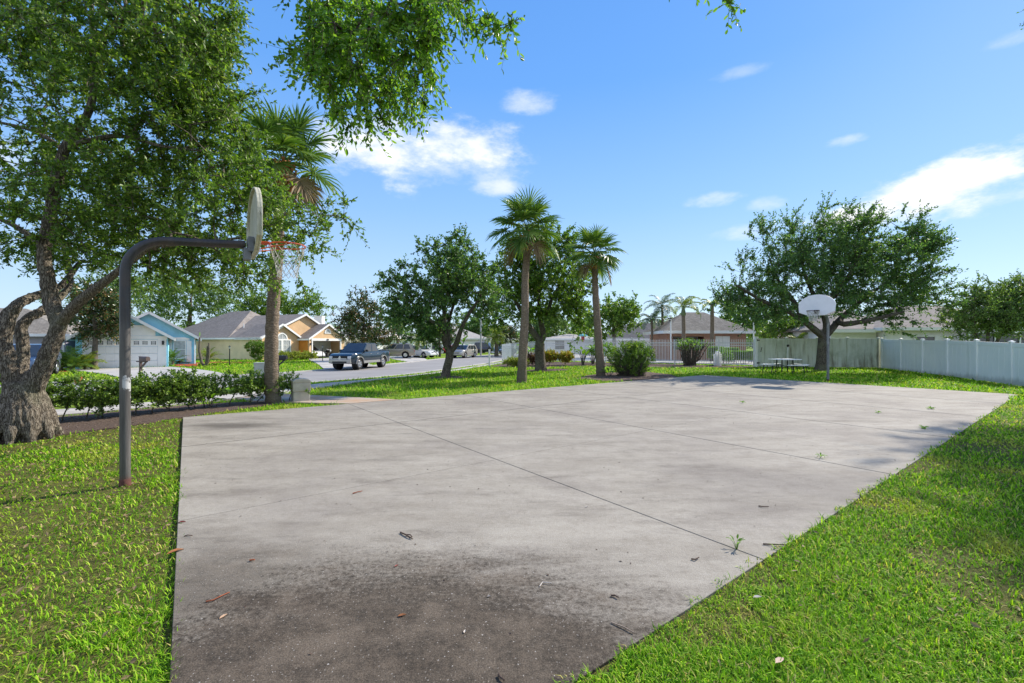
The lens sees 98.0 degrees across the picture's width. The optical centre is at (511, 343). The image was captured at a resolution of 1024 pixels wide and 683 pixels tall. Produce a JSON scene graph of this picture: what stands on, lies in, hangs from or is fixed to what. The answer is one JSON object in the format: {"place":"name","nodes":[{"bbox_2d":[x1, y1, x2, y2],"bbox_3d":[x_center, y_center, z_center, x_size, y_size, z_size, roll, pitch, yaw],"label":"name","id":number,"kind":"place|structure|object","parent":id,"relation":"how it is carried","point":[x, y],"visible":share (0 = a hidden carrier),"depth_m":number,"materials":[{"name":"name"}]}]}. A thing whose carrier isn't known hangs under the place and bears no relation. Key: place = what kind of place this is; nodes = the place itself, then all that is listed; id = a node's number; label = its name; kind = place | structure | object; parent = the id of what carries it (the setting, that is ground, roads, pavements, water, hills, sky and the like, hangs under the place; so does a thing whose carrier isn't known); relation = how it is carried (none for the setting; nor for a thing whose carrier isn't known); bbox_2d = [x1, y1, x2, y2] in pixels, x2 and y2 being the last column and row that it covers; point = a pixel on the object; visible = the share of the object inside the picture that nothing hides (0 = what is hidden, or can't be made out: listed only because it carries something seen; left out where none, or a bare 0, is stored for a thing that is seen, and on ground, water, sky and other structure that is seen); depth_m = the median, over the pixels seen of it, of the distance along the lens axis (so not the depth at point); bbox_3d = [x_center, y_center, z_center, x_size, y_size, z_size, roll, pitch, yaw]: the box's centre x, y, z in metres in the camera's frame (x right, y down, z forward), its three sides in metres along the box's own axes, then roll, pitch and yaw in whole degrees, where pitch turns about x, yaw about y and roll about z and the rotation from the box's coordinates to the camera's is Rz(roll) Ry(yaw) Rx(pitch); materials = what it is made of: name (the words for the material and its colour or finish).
{"place":"outdoors","nodes":[
{"label":"outdoors","id":0,"kind":"place"},
{"bbox_2d":[66,367,231,378],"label":"driveway","id":1,"kind":"structure","parent":0,"point":[134,371],"depth_m":28.51,"materials":[{"name":"concrete"}]},
{"bbox_2d":[0,353,530,394],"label":"road","id":2,"kind":"structure","parent":0,"point":[385,370],"depth_m":31.83,"materials":[{"name":"grey asphalt"}]},
{"bbox_2d":[53,352,533,382],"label":"kerb","id":3,"kind":"structure","parent":2,"relation":"on","point":[333,368],"depth_m":34.84,"materials":[{"name":"concrete"}]},
{"bbox_2d":[329,343,389,369],"bbox_3d":[-11.704,0.971,34.597,2.359,2.011,5.985,0,0,12],"label":"pickup truck","id":4,"kind":"object","parent":2,"relation":"on","point":[357,356],"visible":1,"depth_m":33.35,"materials":[{"name":"blue paint"}]},
{"bbox_2d":[453,344,477,357],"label":"station wagon","id":5,"kind":"object","parent":2,"relation":"on","point":[464,351],"visible":0.8,"depth_m":59.24,"materials":[{"name":"silver metal"}]},
{"bbox_2d":[56,361,503,416],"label":"sidewalk","id":6,"kind":"structure","parent":0,"point":[69,412],"depth_m":13.16,"materials":[{"name":"concrete"}]},
{"bbox_2d":[237,393,398,404],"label":"path","id":7,"kind":"structure","parent":0,"point":[319,399],"depth_m":12.93,"materials":[{"name":"concrete"}]},
{"bbox_2d":[309,358,370,368],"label":"driveway","id":8,"kind":"structure","parent":0,"point":[324,364],"depth_m":39.21,"materials":[{"name":"concrete"}]},
{"bbox_2d":[390,356,426,361],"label":"driveway","id":9,"kind":"structure","parent":0,"point":[409,359],"depth_m":52.56,"materials":[{"name":"concrete"}]},
{"bbox_2d":[378,343,415,357],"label":"station wagon","id":10,"kind":"object","parent":9,"relation":"on","point":[406,350],"visible":0.59,"depth_m":53.28,"materials":[{"name":"beige paint"}]},
{"bbox_2d":[409,345,438,357],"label":"white car","id":11,"kind":"object","parent":9,"relation":"on","point":[423,352],"visible":0.62,"depth_m":56.38,"materials":[{"name":"paint"}]},
{"bbox_2d":[0,346,1023,682],"bbox_3d":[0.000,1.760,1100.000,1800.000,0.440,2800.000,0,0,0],"label":"ground","id":12,"kind":"structure","parent":0,"point":[706,630],"depth_m":3.42,"materials":[{"name":"green plant"}]},
{"bbox_2d":[13,344,61,374],"bbox_3d":[-26.332,0.931,24.000,2.321,1.804,5.110,0,0,-33],"label":"dark car","id":13,"kind":"object","parent":12,"relation":"on","point":[34,349],"visible":0.23,"depth_m":23.82,"materials":[{"name":"blue paint"}]},
{"bbox_2d":[0,308,79,367],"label":"mauve house","id":14,"kind":"structure","parent":12,"relation":"on","point":[38,329],"depth_m":33.07,"materials":[{"name":"grey paint"}]},
{"bbox_2d":[60,345,98,368],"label":"areca palm","id":15,"kind":"object","parent":12,"relation":"on","point":[72,360],"visible":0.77,"depth_m":29.25,"materials":[{"name":"green plant"}]},
{"bbox_2d":[76,351,107,369],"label":"areca palm","id":16,"kind":"object","parent":12,"relation":"on","point":[89,357],"visible":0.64,"depth_m":30.13,"materials":[{"name":"green plant"}]},
{"bbox_2d":[57,274,134,368],"bbox_3d":[-28.845,-1.411,30.802,4.683,6.707,4.144,0,0,-26],"label":"magnolia tree","id":17,"kind":"object","parent":12,"relation":"on","point":[93,307],"visible":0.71,"depth_m":30.50,"materials":[{"name":"green plant"}]},
{"bbox_2d":[31,263,164,320],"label":"oak tree","id":18,"kind":"object","parent":12,"relation":"on","point":[139,300],"visible":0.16,"depth_m":51.62,"materials":[{"name":"green plant"}]},
{"bbox_2d":[65,312,201,368],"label":"blue house","id":19,"kind":"structure","parent":12,"relation":"on","point":[155,338],"depth_m":33.41,"materials":[{"name":"paint"}]},
{"bbox_2d":[86,339,157,368],"bbox_3d":[-28.352,0.760,32.428,3.930,2.088,0.045,0,0,-37],"label":"garage door","id":20,"kind":"structure","parent":19,"relation":"in","point":[110,355],"depth_m":32.70,"materials":[{"name":"white paint"}]},
{"bbox_2d":[173,340,185,358],"bbox_3d":[-28.728,0.535,38.445,0.890,1.590,0.066,0,0,-37],"label":"window","id":21,"kind":"structure","parent":19,"relation":"in","point":[179,344],"depth_m":38.49,"materials":[{"name":"white glass"}]},
{"bbox_2d":[0,402,271,443],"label":"mulch bed","id":22,"kind":"object","parent":12,"relation":"on","point":[80,423],"visible":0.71,"depth_m":10.02,"materials":[{"name":"brown soil"}]},
{"bbox_2d":[0,365,310,420],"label":"hedge","id":23,"kind":"object","parent":22,"relation":"on","point":[168,389],"visible":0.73,"depth_m":10.53,"materials":[{"name":"green plant"}]},
{"bbox_2d":[202,392,225,407],"bbox_3d":[-7.720,1.472,11.418,0.555,0.445,0.649,0,0,17],"label":"leafy weed","id":24,"kind":"object","parent":22,"relation":"on","point":[212,396],"visible":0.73,"depth_m":11.37,"materials":[{"name":"green plant"}]},
{"bbox_2d":[0,0,745,444],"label":"oak tree","id":25,"kind":"object","parent":22,"relation":"on","point":[186,60],"visible":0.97,"depth_m":7.24,"materials":[{"name":"green plant"}]},
{"bbox_2d":[136,356,149,370],"bbox_3d":[-19.568,1.385,23.555,0.892,1.390,0.230,0,0,20],"label":"mailbox","id":26,"kind":"object","parent":12,"relation":"on","point":[145,359],"visible":0.85,"depth_m":23.47,"materials":[{"name":"grey metal"}]},
{"bbox_2d":[108,265,252,327],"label":"oak tree","id":27,"kind":"object","parent":12,"relation":"on","point":[167,304],"visible":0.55,"depth_m":64.77,"materials":[{"name":"green plant"}]},
{"bbox_2d":[198,333,210,365],"bbox_3d":[-24.230,0.506,35.000,0.971,2.853,0.200,0,0,0],"label":"desert plant","id":28,"kind":"object","parent":12,"relation":"on","point":[208,353],"visible":0.84,"depth_m":34.94,"materials":[{"name":"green plant"}]},
{"bbox_2d":[119,187,305,486],"bbox_3d":[-3.749,-0.120,5.814,1.477,3.900,1.557,0,0,11],"label":"basketball hoop","id":29,"kind":"object","parent":12,"relation":"on","point":[254,232],"visible":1,"depth_m":5.26,"materials":[{"name":"metal"}]},
{"bbox_2d":[174,362,250,366],"bbox_3d":[-27.330,1.825,39.091,6.292,0.050,8.967,0,0,0],"label":"mulch bed","id":30,"kind":"object","parent":12,"relation":"on","point":[188,365],"visible":0.41,"depth_m":37.68,"materials":[{"name":"brown soil"}]},
{"bbox_2d":[169,348,186,364],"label":"sago palm","id":31,"kind":"object","parent":30,"relation":"on","point":[172,353],"visible":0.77,"depth_m":36.49,"materials":[{"name":"green plant"}]},
{"bbox_2d":[196,347,223,362],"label":"areca palm","id":32,"kind":"object","parent":30,"relation":"on","point":[211,354],"visible":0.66,"depth_m":41.04,"materials":[{"name":"green plant"}]},
{"bbox_2d":[0,356,438,388],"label":"grass","id":33,"kind":"structure","parent":12,"relation":"on","point":[288,364],"depth_m":34.29,"materials":[{"name":"green plant"}]},
{"bbox_2d":[244,339,264,360],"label":"topiary shrub","id":34,"kind":"object","parent":12,"relation":"on","point":[258,351],"visible":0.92,"depth_m":43.21,"materials":[{"name":"green plant"}]},
{"bbox_2d":[253,362,264,376],"bbox_3d":[-14.799,1.585,26.300,0.760,0.890,0.640,0,0,-17],"label":"utility box","id":35,"kind":"object","parent":12,"relation":"on","point":[258,365],"visible":0.43,"depth_m":26.00,"materials":[{"name":"grey metal"}]},
{"bbox_2d":[183,311,347,359],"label":"tan house","id":36,"kind":"structure","parent":12,"relation":"on","point":[236,331],"depth_m":52.31,"materials":[{"name":"grey"}]},
{"bbox_2d":[282,340,290,352],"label":"window","id":37,"kind":"structure","parent":36,"relation":"in","point":[286,344],"depth_m":50.76,"materials":[{"name":"white glass"}]},
{"bbox_2d":[51,359,507,398],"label":"kerb","id":38,"kind":"structure","parent":12,"relation":"on","point":[392,375],"depth_m":28.17,"materials":[{"name":"concrete"}]},
{"bbox_2d":[226,282,336,321],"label":"oak tree","id":39,"kind":"object","parent":12,"relation":"on","point":[256,303],"visible":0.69,"depth_m":73.05,"materials":[{"name":"green plant"}]},
{"bbox_2d":[223,96,344,404],"bbox_3d":[-6.421,-2.420,12.324,3.204,8.496,3.308,0,0,0],"label":"sabal palm","id":40,"kind":"object","parent":12,"relation":"on","point":[291,139],"visible":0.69,"depth_m":12.18,"materials":[{"name":"green plant"}]},
{"bbox_2d":[279,350,317,359],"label":"foundation hedge","id":41,"kind":"object","parent":12,"relation":"on","point":[304,355],"visible":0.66,"depth_m":48.17,"materials":[{"name":"green plant"}]},
{"bbox_2d":[290,378,310,401],"bbox_3d":[-6.065,1.366,12.750,0.479,0.729,0.454,0,0,-36],"label":"utility pedestal","id":42,"kind":"object","parent":12,"relation":"on","point":[299,386],"visible":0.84,"depth_m":12.57,"materials":[{"name":"beige plastic"}]},
{"bbox_2d":[295,383,307,390],"bbox_3d":[-5.939,1.241,12.573,0.336,0.204,0.006,0,0,-36],"label":"door panel","id":43,"kind":"structure","parent":42,"relation":"in","point":[298,387],"depth_m":12.56,"materials":[{"name":"beige plastic"}]},
{"bbox_2d":[329,284,402,349],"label":"magnolia tree","id":44,"kind":"object","parent":12,"relation":"on","point":[350,320],"visible":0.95,"depth_m":45.31,"materials":[{"name":"green plant"}]},
{"bbox_2d":[342,326,415,348],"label":"white house","id":45,"kind":"structure","parent":12,"relation":"on","point":[381,346],"depth_m":68.05,"materials":[{"name":"white paint"}]},
{"bbox_2d":[80,313,797,349],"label":"tree belt","id":46,"kind":"object","parent":12,"relation":"on","point":[518,336],"visible":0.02,"depth_m":123.07,"materials":[{"name":"green plant"}]},
{"bbox_2d":[422,315,461,356],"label":"oak tree","id":47,"kind":"object","parent":12,"relation":"on","point":[453,331],"visible":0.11,"depth_m":61.74,"materials":[{"name":"green plant"}]},
{"bbox_2d":[369,221,516,377],"bbox_3d":[-3.227,-1.884,21.575,6.942,7.969,4.999,0,0,0],"label":"oak tree","id":48,"kind":"object","parent":12,"relation":"on","point":[462,281],"visible":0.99,"depth_m":20.86,"materials":[{"name":"green plant"}]},
{"bbox_2d":[414,326,487,352],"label":"white house","id":49,"kind":"structure","parent":12,"relation":"on","point":[471,338],"depth_m":82.27,"materials":[{"name":"white paint"}]},
{"bbox_2d":[453,305,495,336],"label":"oak tree","id":50,"kind":"object","parent":12,"relation":"on","point":[474,327],"visible":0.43,"depth_m":90.97,"materials":[{"name":"green plant"}]},
{"bbox_2d":[474,342,494,352],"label":"dark van","id":51,"kind":"object","parent":12,"relation":"on","point":[485,347],"visible":0.37,"depth_m":82.01,"materials":[{"name":"blue paint"}]},
{"bbox_2d":[482,324,509,355],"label":"date palm","id":52,"kind":"object","parent":12,"relation":"on","point":[502,338],"visible":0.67,"depth_m":65.65,"materials":[{"name":"green plant"}]},
{"bbox_2d":[497,324,519,355],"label":"oak tree","id":53,"kind":"object","parent":12,"relation":"on","point":[511,333],"visible":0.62,"depth_m":69.58,"materials":[{"name":"green plant"}]},
{"bbox_2d":[485,186,564,382],"bbox_3d":[0.561,-2.385,18.818,3.394,8.194,3.260,0,0,-17],"label":"sabal palm","id":54,"kind":"object","parent":12,"relation":"on","point":[526,240],"visible":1,"depth_m":18.66,"materials":[{"name":"green plant"}]},
{"bbox_2d":[527,369,567,371],"bbox_3d":[2.124,1.635,26.799,2.567,0.117,1.798,0,0,0],"label":"mulch bed","id":55,"kind":"object","parent":12,"relation":"on","point":[551,370],"visible":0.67,"depth_m":26.70,"materials":[{"name":"brown soil"}]},
{"bbox_2d":[478,213,609,370],"bbox_3d":[1.459,-2.691,26.745,8.647,9.445,5.768,0,0,0],"label":"oak tree","id":56,"kind":"object","parent":55,"relation":"on","point":[562,293],"visible":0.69,"depth_m":26.04,"materials":[{"name":"green plant"}]},
{"bbox_2d":[514,301,586,348],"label":"oak tree","id":57,"kind":"object","parent":12,"relation":"on","point":[564,325],"visible":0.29,"depth_m":67.25,"materials":[{"name":"green plant"}]},
{"bbox_2d":[545,334,594,353],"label":"white house","id":58,"kind":"structure","parent":12,"relation":"on","point":[563,339],"depth_m":61.80,"materials":[{"name":"white paint"}]},
{"bbox_2d":[555,340,564,349],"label":"window","id":59,"kind":"structure","parent":58,"relation":"in","point":[561,346],"depth_m":61.85,"materials":[{"name":"white glass"}]},
{"bbox_2d":[560,311,593,335],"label":"oak tree","id":60,"kind":"object","parent":12,"relation":"on","point":[574,327],"visible":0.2,"depth_m":79.27,"materials":[{"name":"green plant"}]},
{"bbox_2d":[170,375,1017,682],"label":"court","id":61,"kind":"object","parent":12,"relation":"on","point":[510,507],"visible":0.93,"depth_m":4.31,"materials":[{"name":"concrete"}]},
{"bbox_2d":[195,380,924,653],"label":"debris crumbs","id":62,"kind":"object","parent":61,"relation":"on","point":[509,485],"visible":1,"depth_m":6.13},
{"bbox_2d":[352,397,865,558],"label":"court joints","id":63,"kind":"object","parent":61,"relation":"on","point":[589,494],"visible":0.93,"depth_m":4.93,"materials":[{"name":"grey concrete"}]},
{"bbox_2d":[197,361,1023,404],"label":"grass","id":64,"kind":"structure","parent":12,"relation":"on","point":[953,381],"depth_m":20.43,"materials":[{"name":"green plant"}]},
{"bbox_2d":[582,290,644,356],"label":"maple tree","id":65,"kind":"object","parent":12,"relation":"on","point":[616,315],"visible":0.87,"depth_m":45.10,"materials":[{"name":"green plant"}]},
{"bbox_2d":[494,362,752,367],"bbox_3d":[5.889,1.651,31.169,18.540,0.282,8.676,0,0,36],"label":"mulch bed","id":66,"kind":"object","parent":12,"relation":"on","point":[556,364],"visible":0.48,"depth_m":30.87,"materials":[{"name":"brown soil"}]},
{"bbox_2d":[501,356,531,366],"bbox_3d":[0.308,1.313,31.516,2.210,0.965,1.514,0,0,0],"label":"croton shrub","id":67,"kind":"object","parent":66,"relation":"on","point":[513,361],"visible":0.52,"depth_m":31.29,"materials":[{"name":"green plant"}]},
{"bbox_2d":[527,351,534,364],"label":"leafy shrub","id":68,"kind":"object","parent":66,"relation":"on","point":[531,358],"visible":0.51,"depth_m":32.27,"materials":[{"name":"brown plant"}]},
{"bbox_2d":[545,348,559,363],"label":"croton shrub","id":69,"kind":"object","parent":66,"relation":"on","point":[551,355],"visible":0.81,"depth_m":31.54,"materials":[{"name":"yellow plant"}]},
{"bbox_2d":[557,350,574,364],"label":"croton shrub","id":70,"kind":"object","parent":66,"relation":"on","point":[563,356],"visible":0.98,"depth_m":31.38,"materials":[{"name":"yellow plant"}]},
{"bbox_2d":[574,346,593,364],"bbox_3d":[5.024,0.890,31.230,1.378,1.380,1.586,0,0,0],"label":"philodendron","id":71,"kind":"object","parent":66,"relation":"on","point":[584,351],"visible":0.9,"depth_m":31.09,"materials":[{"name":"green plant"}]},
{"bbox_2d":[588,341,615,362],"bbox_3d":[6.500,0.678,31.526,2.149,1.799,1.341,0,0,0],"label":"leafy shrub","id":72,"kind":"object","parent":66,"relation":"on","point":[592,348],"visible":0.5,"depth_m":31.40,"materials":[{"name":"green plant"}]},
{"bbox_2d":[675,338,712,365],"bbox_3d":[12.358,0.578,30.295,2.432,2.018,1.710,0,0,0],"label":"sprawling shrub","id":73,"kind":"object","parent":66,"relation":"on","point":[688,361],"visible":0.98,"depth_m":30.18,"materials":[{"name":"green plant"}]},
{"bbox_2d":[591,323,656,354],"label":"house","id":74,"kind":"structure","parent":12,"relation":"on","point":[626,336],"depth_m":55.59,"materials":[{"name":"white paint"}]},
{"bbox_2d":[578,372,675,381],"bbox_3d":[5.893,1.652,22.251,6.364,0.095,4.104,0,0,-44],"label":"mulch bed","id":75,"kind":"object","parent":12,"relation":"on","point":[648,376],"visible":0.63,"depth_m":21.43,"materials":[{"name":"brown soil"}]},
{"bbox_2d":[562,223,628,375],"bbox_3d":[4.247,-2.226,22.640,3.205,7.872,3.333,0,0,-39],"label":"sabal palm","id":76,"kind":"object","parent":75,"relation":"on","point":[595,263],"visible":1,"depth_m":22.52,"materials":[{"name":"green plant"}]},
{"bbox_2d":[605,339,657,375],"bbox_3d":[6.012,0.740,22.649,2.277,2.035,2.259,0,0,-34],"label":"sprawling shrub","id":77,"kind":"object","parent":75,"relation":"on","point":[638,353],"visible":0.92,"depth_m":22.31,"materials":[{"name":"green plant"}]},
{"bbox_2d":[502,339,753,365],"bbox_3d":[6.407,0.859,35.941,23.385,2.278,2.668,0,0,44],"label":"picket fence","id":78,"kind":"object","parent":12,"relation":"on","point":[552,344],"visible":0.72,"depth_m":31.89,"materials":[{"name":"white wood"}]},
{"bbox_2d":[638,310,664,353],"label":"queen palm","id":79,"kind":"object","parent":12,"relation":"on","point":[649,319],"visible":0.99,"depth_m":41.90,"materials":[{"name":"green plant"}]},
{"bbox_2d":[644,293,677,324],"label":"queen palm","id":80,"kind":"object","parent":12,"relation":"on","point":[664,309],"visible":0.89,"depth_m":42.69,"materials":[{"name":"green plant"}]},
{"bbox_2d":[668,296,704,352],"bbox_3d":[14.750,-1.197,37.098,2.029,5.675,3.314,0,0,-20],"label":"king palm","id":81,"kind":"object","parent":12,"relation":"on","point":[687,301],"visible":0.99,"depth_m":36.91,"materials":[{"name":"green plant"}]},
{"bbox_2d":[699,299,724,360],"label":"king palm","id":82,"kind":"object","parent":12,"relation":"on","point":[711,324],"visible":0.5,"depth_m":36.89,"materials":[{"name":"plant"}]},
{"bbox_2d":[713,351,721,365],"bbox_3d":[13.957,1.065,30.200,0.420,1.050,0.340,0,0,0],"label":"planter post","id":83,"kind":"object","parent":12,"relation":"on","point":[716,357],"visible":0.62,"depth_m":30.04,"materials":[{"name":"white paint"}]},
{"bbox_2d":[716,348,733,362],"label":"leafy shrub","id":84,"kind":"object","parent":12,"relation":"on","point":[724,354],"visible":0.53,"depth_m":30.76,"materials":[{"name":"green plant"}]},
{"bbox_2d":[711,295,771,341],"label":"oak tree","id":85,"kind":"object","parent":12,"relation":"on","point":[726,317],"visible":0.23,"depth_m":49.06,"materials":[{"name":"green plant"}]},
{"bbox_2d":[754,337,761,366],"bbox_3d":[15.735,0.584,28.435,0.431,2.020,0.200,0,0,7],"label":"gate post set","id":86,"kind":"object","parent":12,"relation":"on","point":[756,340],"visible":0.86,"depth_m":28.38,"materials":[{"name":"white paint"}]},
{"bbox_2d":[498,373,1023,682],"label":"grass","id":87,"kind":"structure","parent":12,"relation":"on","point":[787,675],"depth_m":2.80,"materials":[{"name":"green plant"}]},
{"bbox_2d":[755,315,812,338],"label":"oak tree","id":88,"kind":"object","parent":12,"relation":"on","point":[783,326],"visible":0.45,"depth_m":39.44,"materials":[{"name":"green plant"}]},
{"bbox_2d":[760,359,808,373],"bbox_3d":[15.150,1.250,24.700,2.300,0.755,2.200,0,0,-7],"label":"picnic table","id":89,"kind":"object","parent":12,"relation":"on","point":[782,365],"visible":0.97,"depth_m":24.45,"materials":[{"name":"white paint"}]},
{"bbox_2d":[785,332,808,338],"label":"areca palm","id":90,"kind":"object","parent":12,"relation":"on","point":[801,335],"visible":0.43,"depth_m":37.02,"materials":[{"name":"green plant"}]},
{"bbox_2d":[798,294,835,380],"bbox_3d":[13.227,-0.120,19.115,1.557,3.900,1.477,0,0,6],"label":"basketball hoop","id":91,"kind":"object","parent":12,"relation":"on","point":[815,306],"visible":0.96,"depth_m":18.90,"materials":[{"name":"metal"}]},
{"bbox_2d":[758,337,880,367],"bbox_3d":[19.375,0.668,28.250,7.449,2.172,0.165,0,0,6],"label":"privacy fence","id":92,"kind":"object","parent":12,"relation":"on","point":[847,352],"visible":0.77,"depth_m":28.19,"materials":[{"name":"plastic"}]},
{"bbox_2d":[777,309,880,338],"bbox_3d":[26.587,-0.560,37.643,4.800,4.800,8.770,0,0,5],"label":"white annex","id":93,"kind":"object","parent":12,"relation":"on","point":[854,332],"visible":0.21,"depth_m":33.87,"materials":[{"name":"paint"}]},
{"bbox_2d":[700,190,977,370],"bbox_3d":[18.554,-3.381,25.855,15.302,10.800,7.315,0,0,0],"label":"oak tree","id":94,"kind":"object","parent":12,"relation":"on","point":[861,259],"visible":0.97,"depth_m":25.39,"materials":[{"name":"green plant"}]},
{"bbox_2d":[862,305,1023,342],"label":"white house","id":95,"kind":"structure","parent":12,"relation":"on","point":[933,334],"depth_m":32.84,"materials":[{"name":"white paint"}]},
{"bbox_2d":[914,335,936,339],"bbox_3d":[30.422,-0.045,32.741,1.540,1.110,0.066,0,0,5],"label":"window","id":96,"kind":"structure","parent":95,"relation":"in","point":[930,337],"depth_m":32.73,"materials":[{"name":"grey glass"}]},
{"bbox_2d":[880,338,1023,385],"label":"privacy fence","id":97,"kind":"object","parent":12,"relation":"on","point":[995,362],"visible":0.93,"depth_m":21.55,"materials":[{"name":"white plastic"}]},
{"bbox_2d":[929,268,1023,342],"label":"crape myrtle","id":98,"kind":"object","parent":12,"relation":"on","point":[1001,308],"visible":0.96,"depth_m":25.14,"materials":[{"name":"green plant"}]},
{"bbox_2d":[0,0,1023,338],"label":"sky","id":99,"kind":"structure","parent":0,"point":[663,129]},
{"bbox_2d":[572,354,752,365],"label":"pool deck","id":100,"kind":"structure","parent":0,"point":[679,361],"depth_m":36.32,"materials":[{"name":"concrete"}]},
{"bbox_2d":[668,315,671,359],"bbox_3d":[13.829,-0.410,38.965,0.307,4.100,0.190,0,0,0],"label":"floodlight pole","id":101,"kind":"object","parent":100,"relation":"on","point":[670,318],"visible":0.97,"depth_m":38.96,"materials":[{"name":"white metal"}]},
{"bbox_2d":[643,312,755,359],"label":"pool building","id":102,"kind":"structure","parent":100,"relation":"on","point":[696,326],"depth_m":40.05,"materials":[{"name":"red brick"}]},
{"bbox_2d":[707,346,723,360],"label":"clipped hedge","id":103,"kind":"object","parent":100,"relation":"on","point":[709,351],"visible":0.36,"depth_m":32.96,"materials":[{"name":"green plant"}]},
{"bbox_2d":[726,350,752,362],"bbox_3d":[16.741,1.048,33.001,2.140,1.098,0.909,0,0,0],"label":"clipped hedge","id":104,"kind":"object","parent":100,"relation":"on","point":[748,355],"visible":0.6,"depth_m":32.66,"materials":[{"name":"green plant"}]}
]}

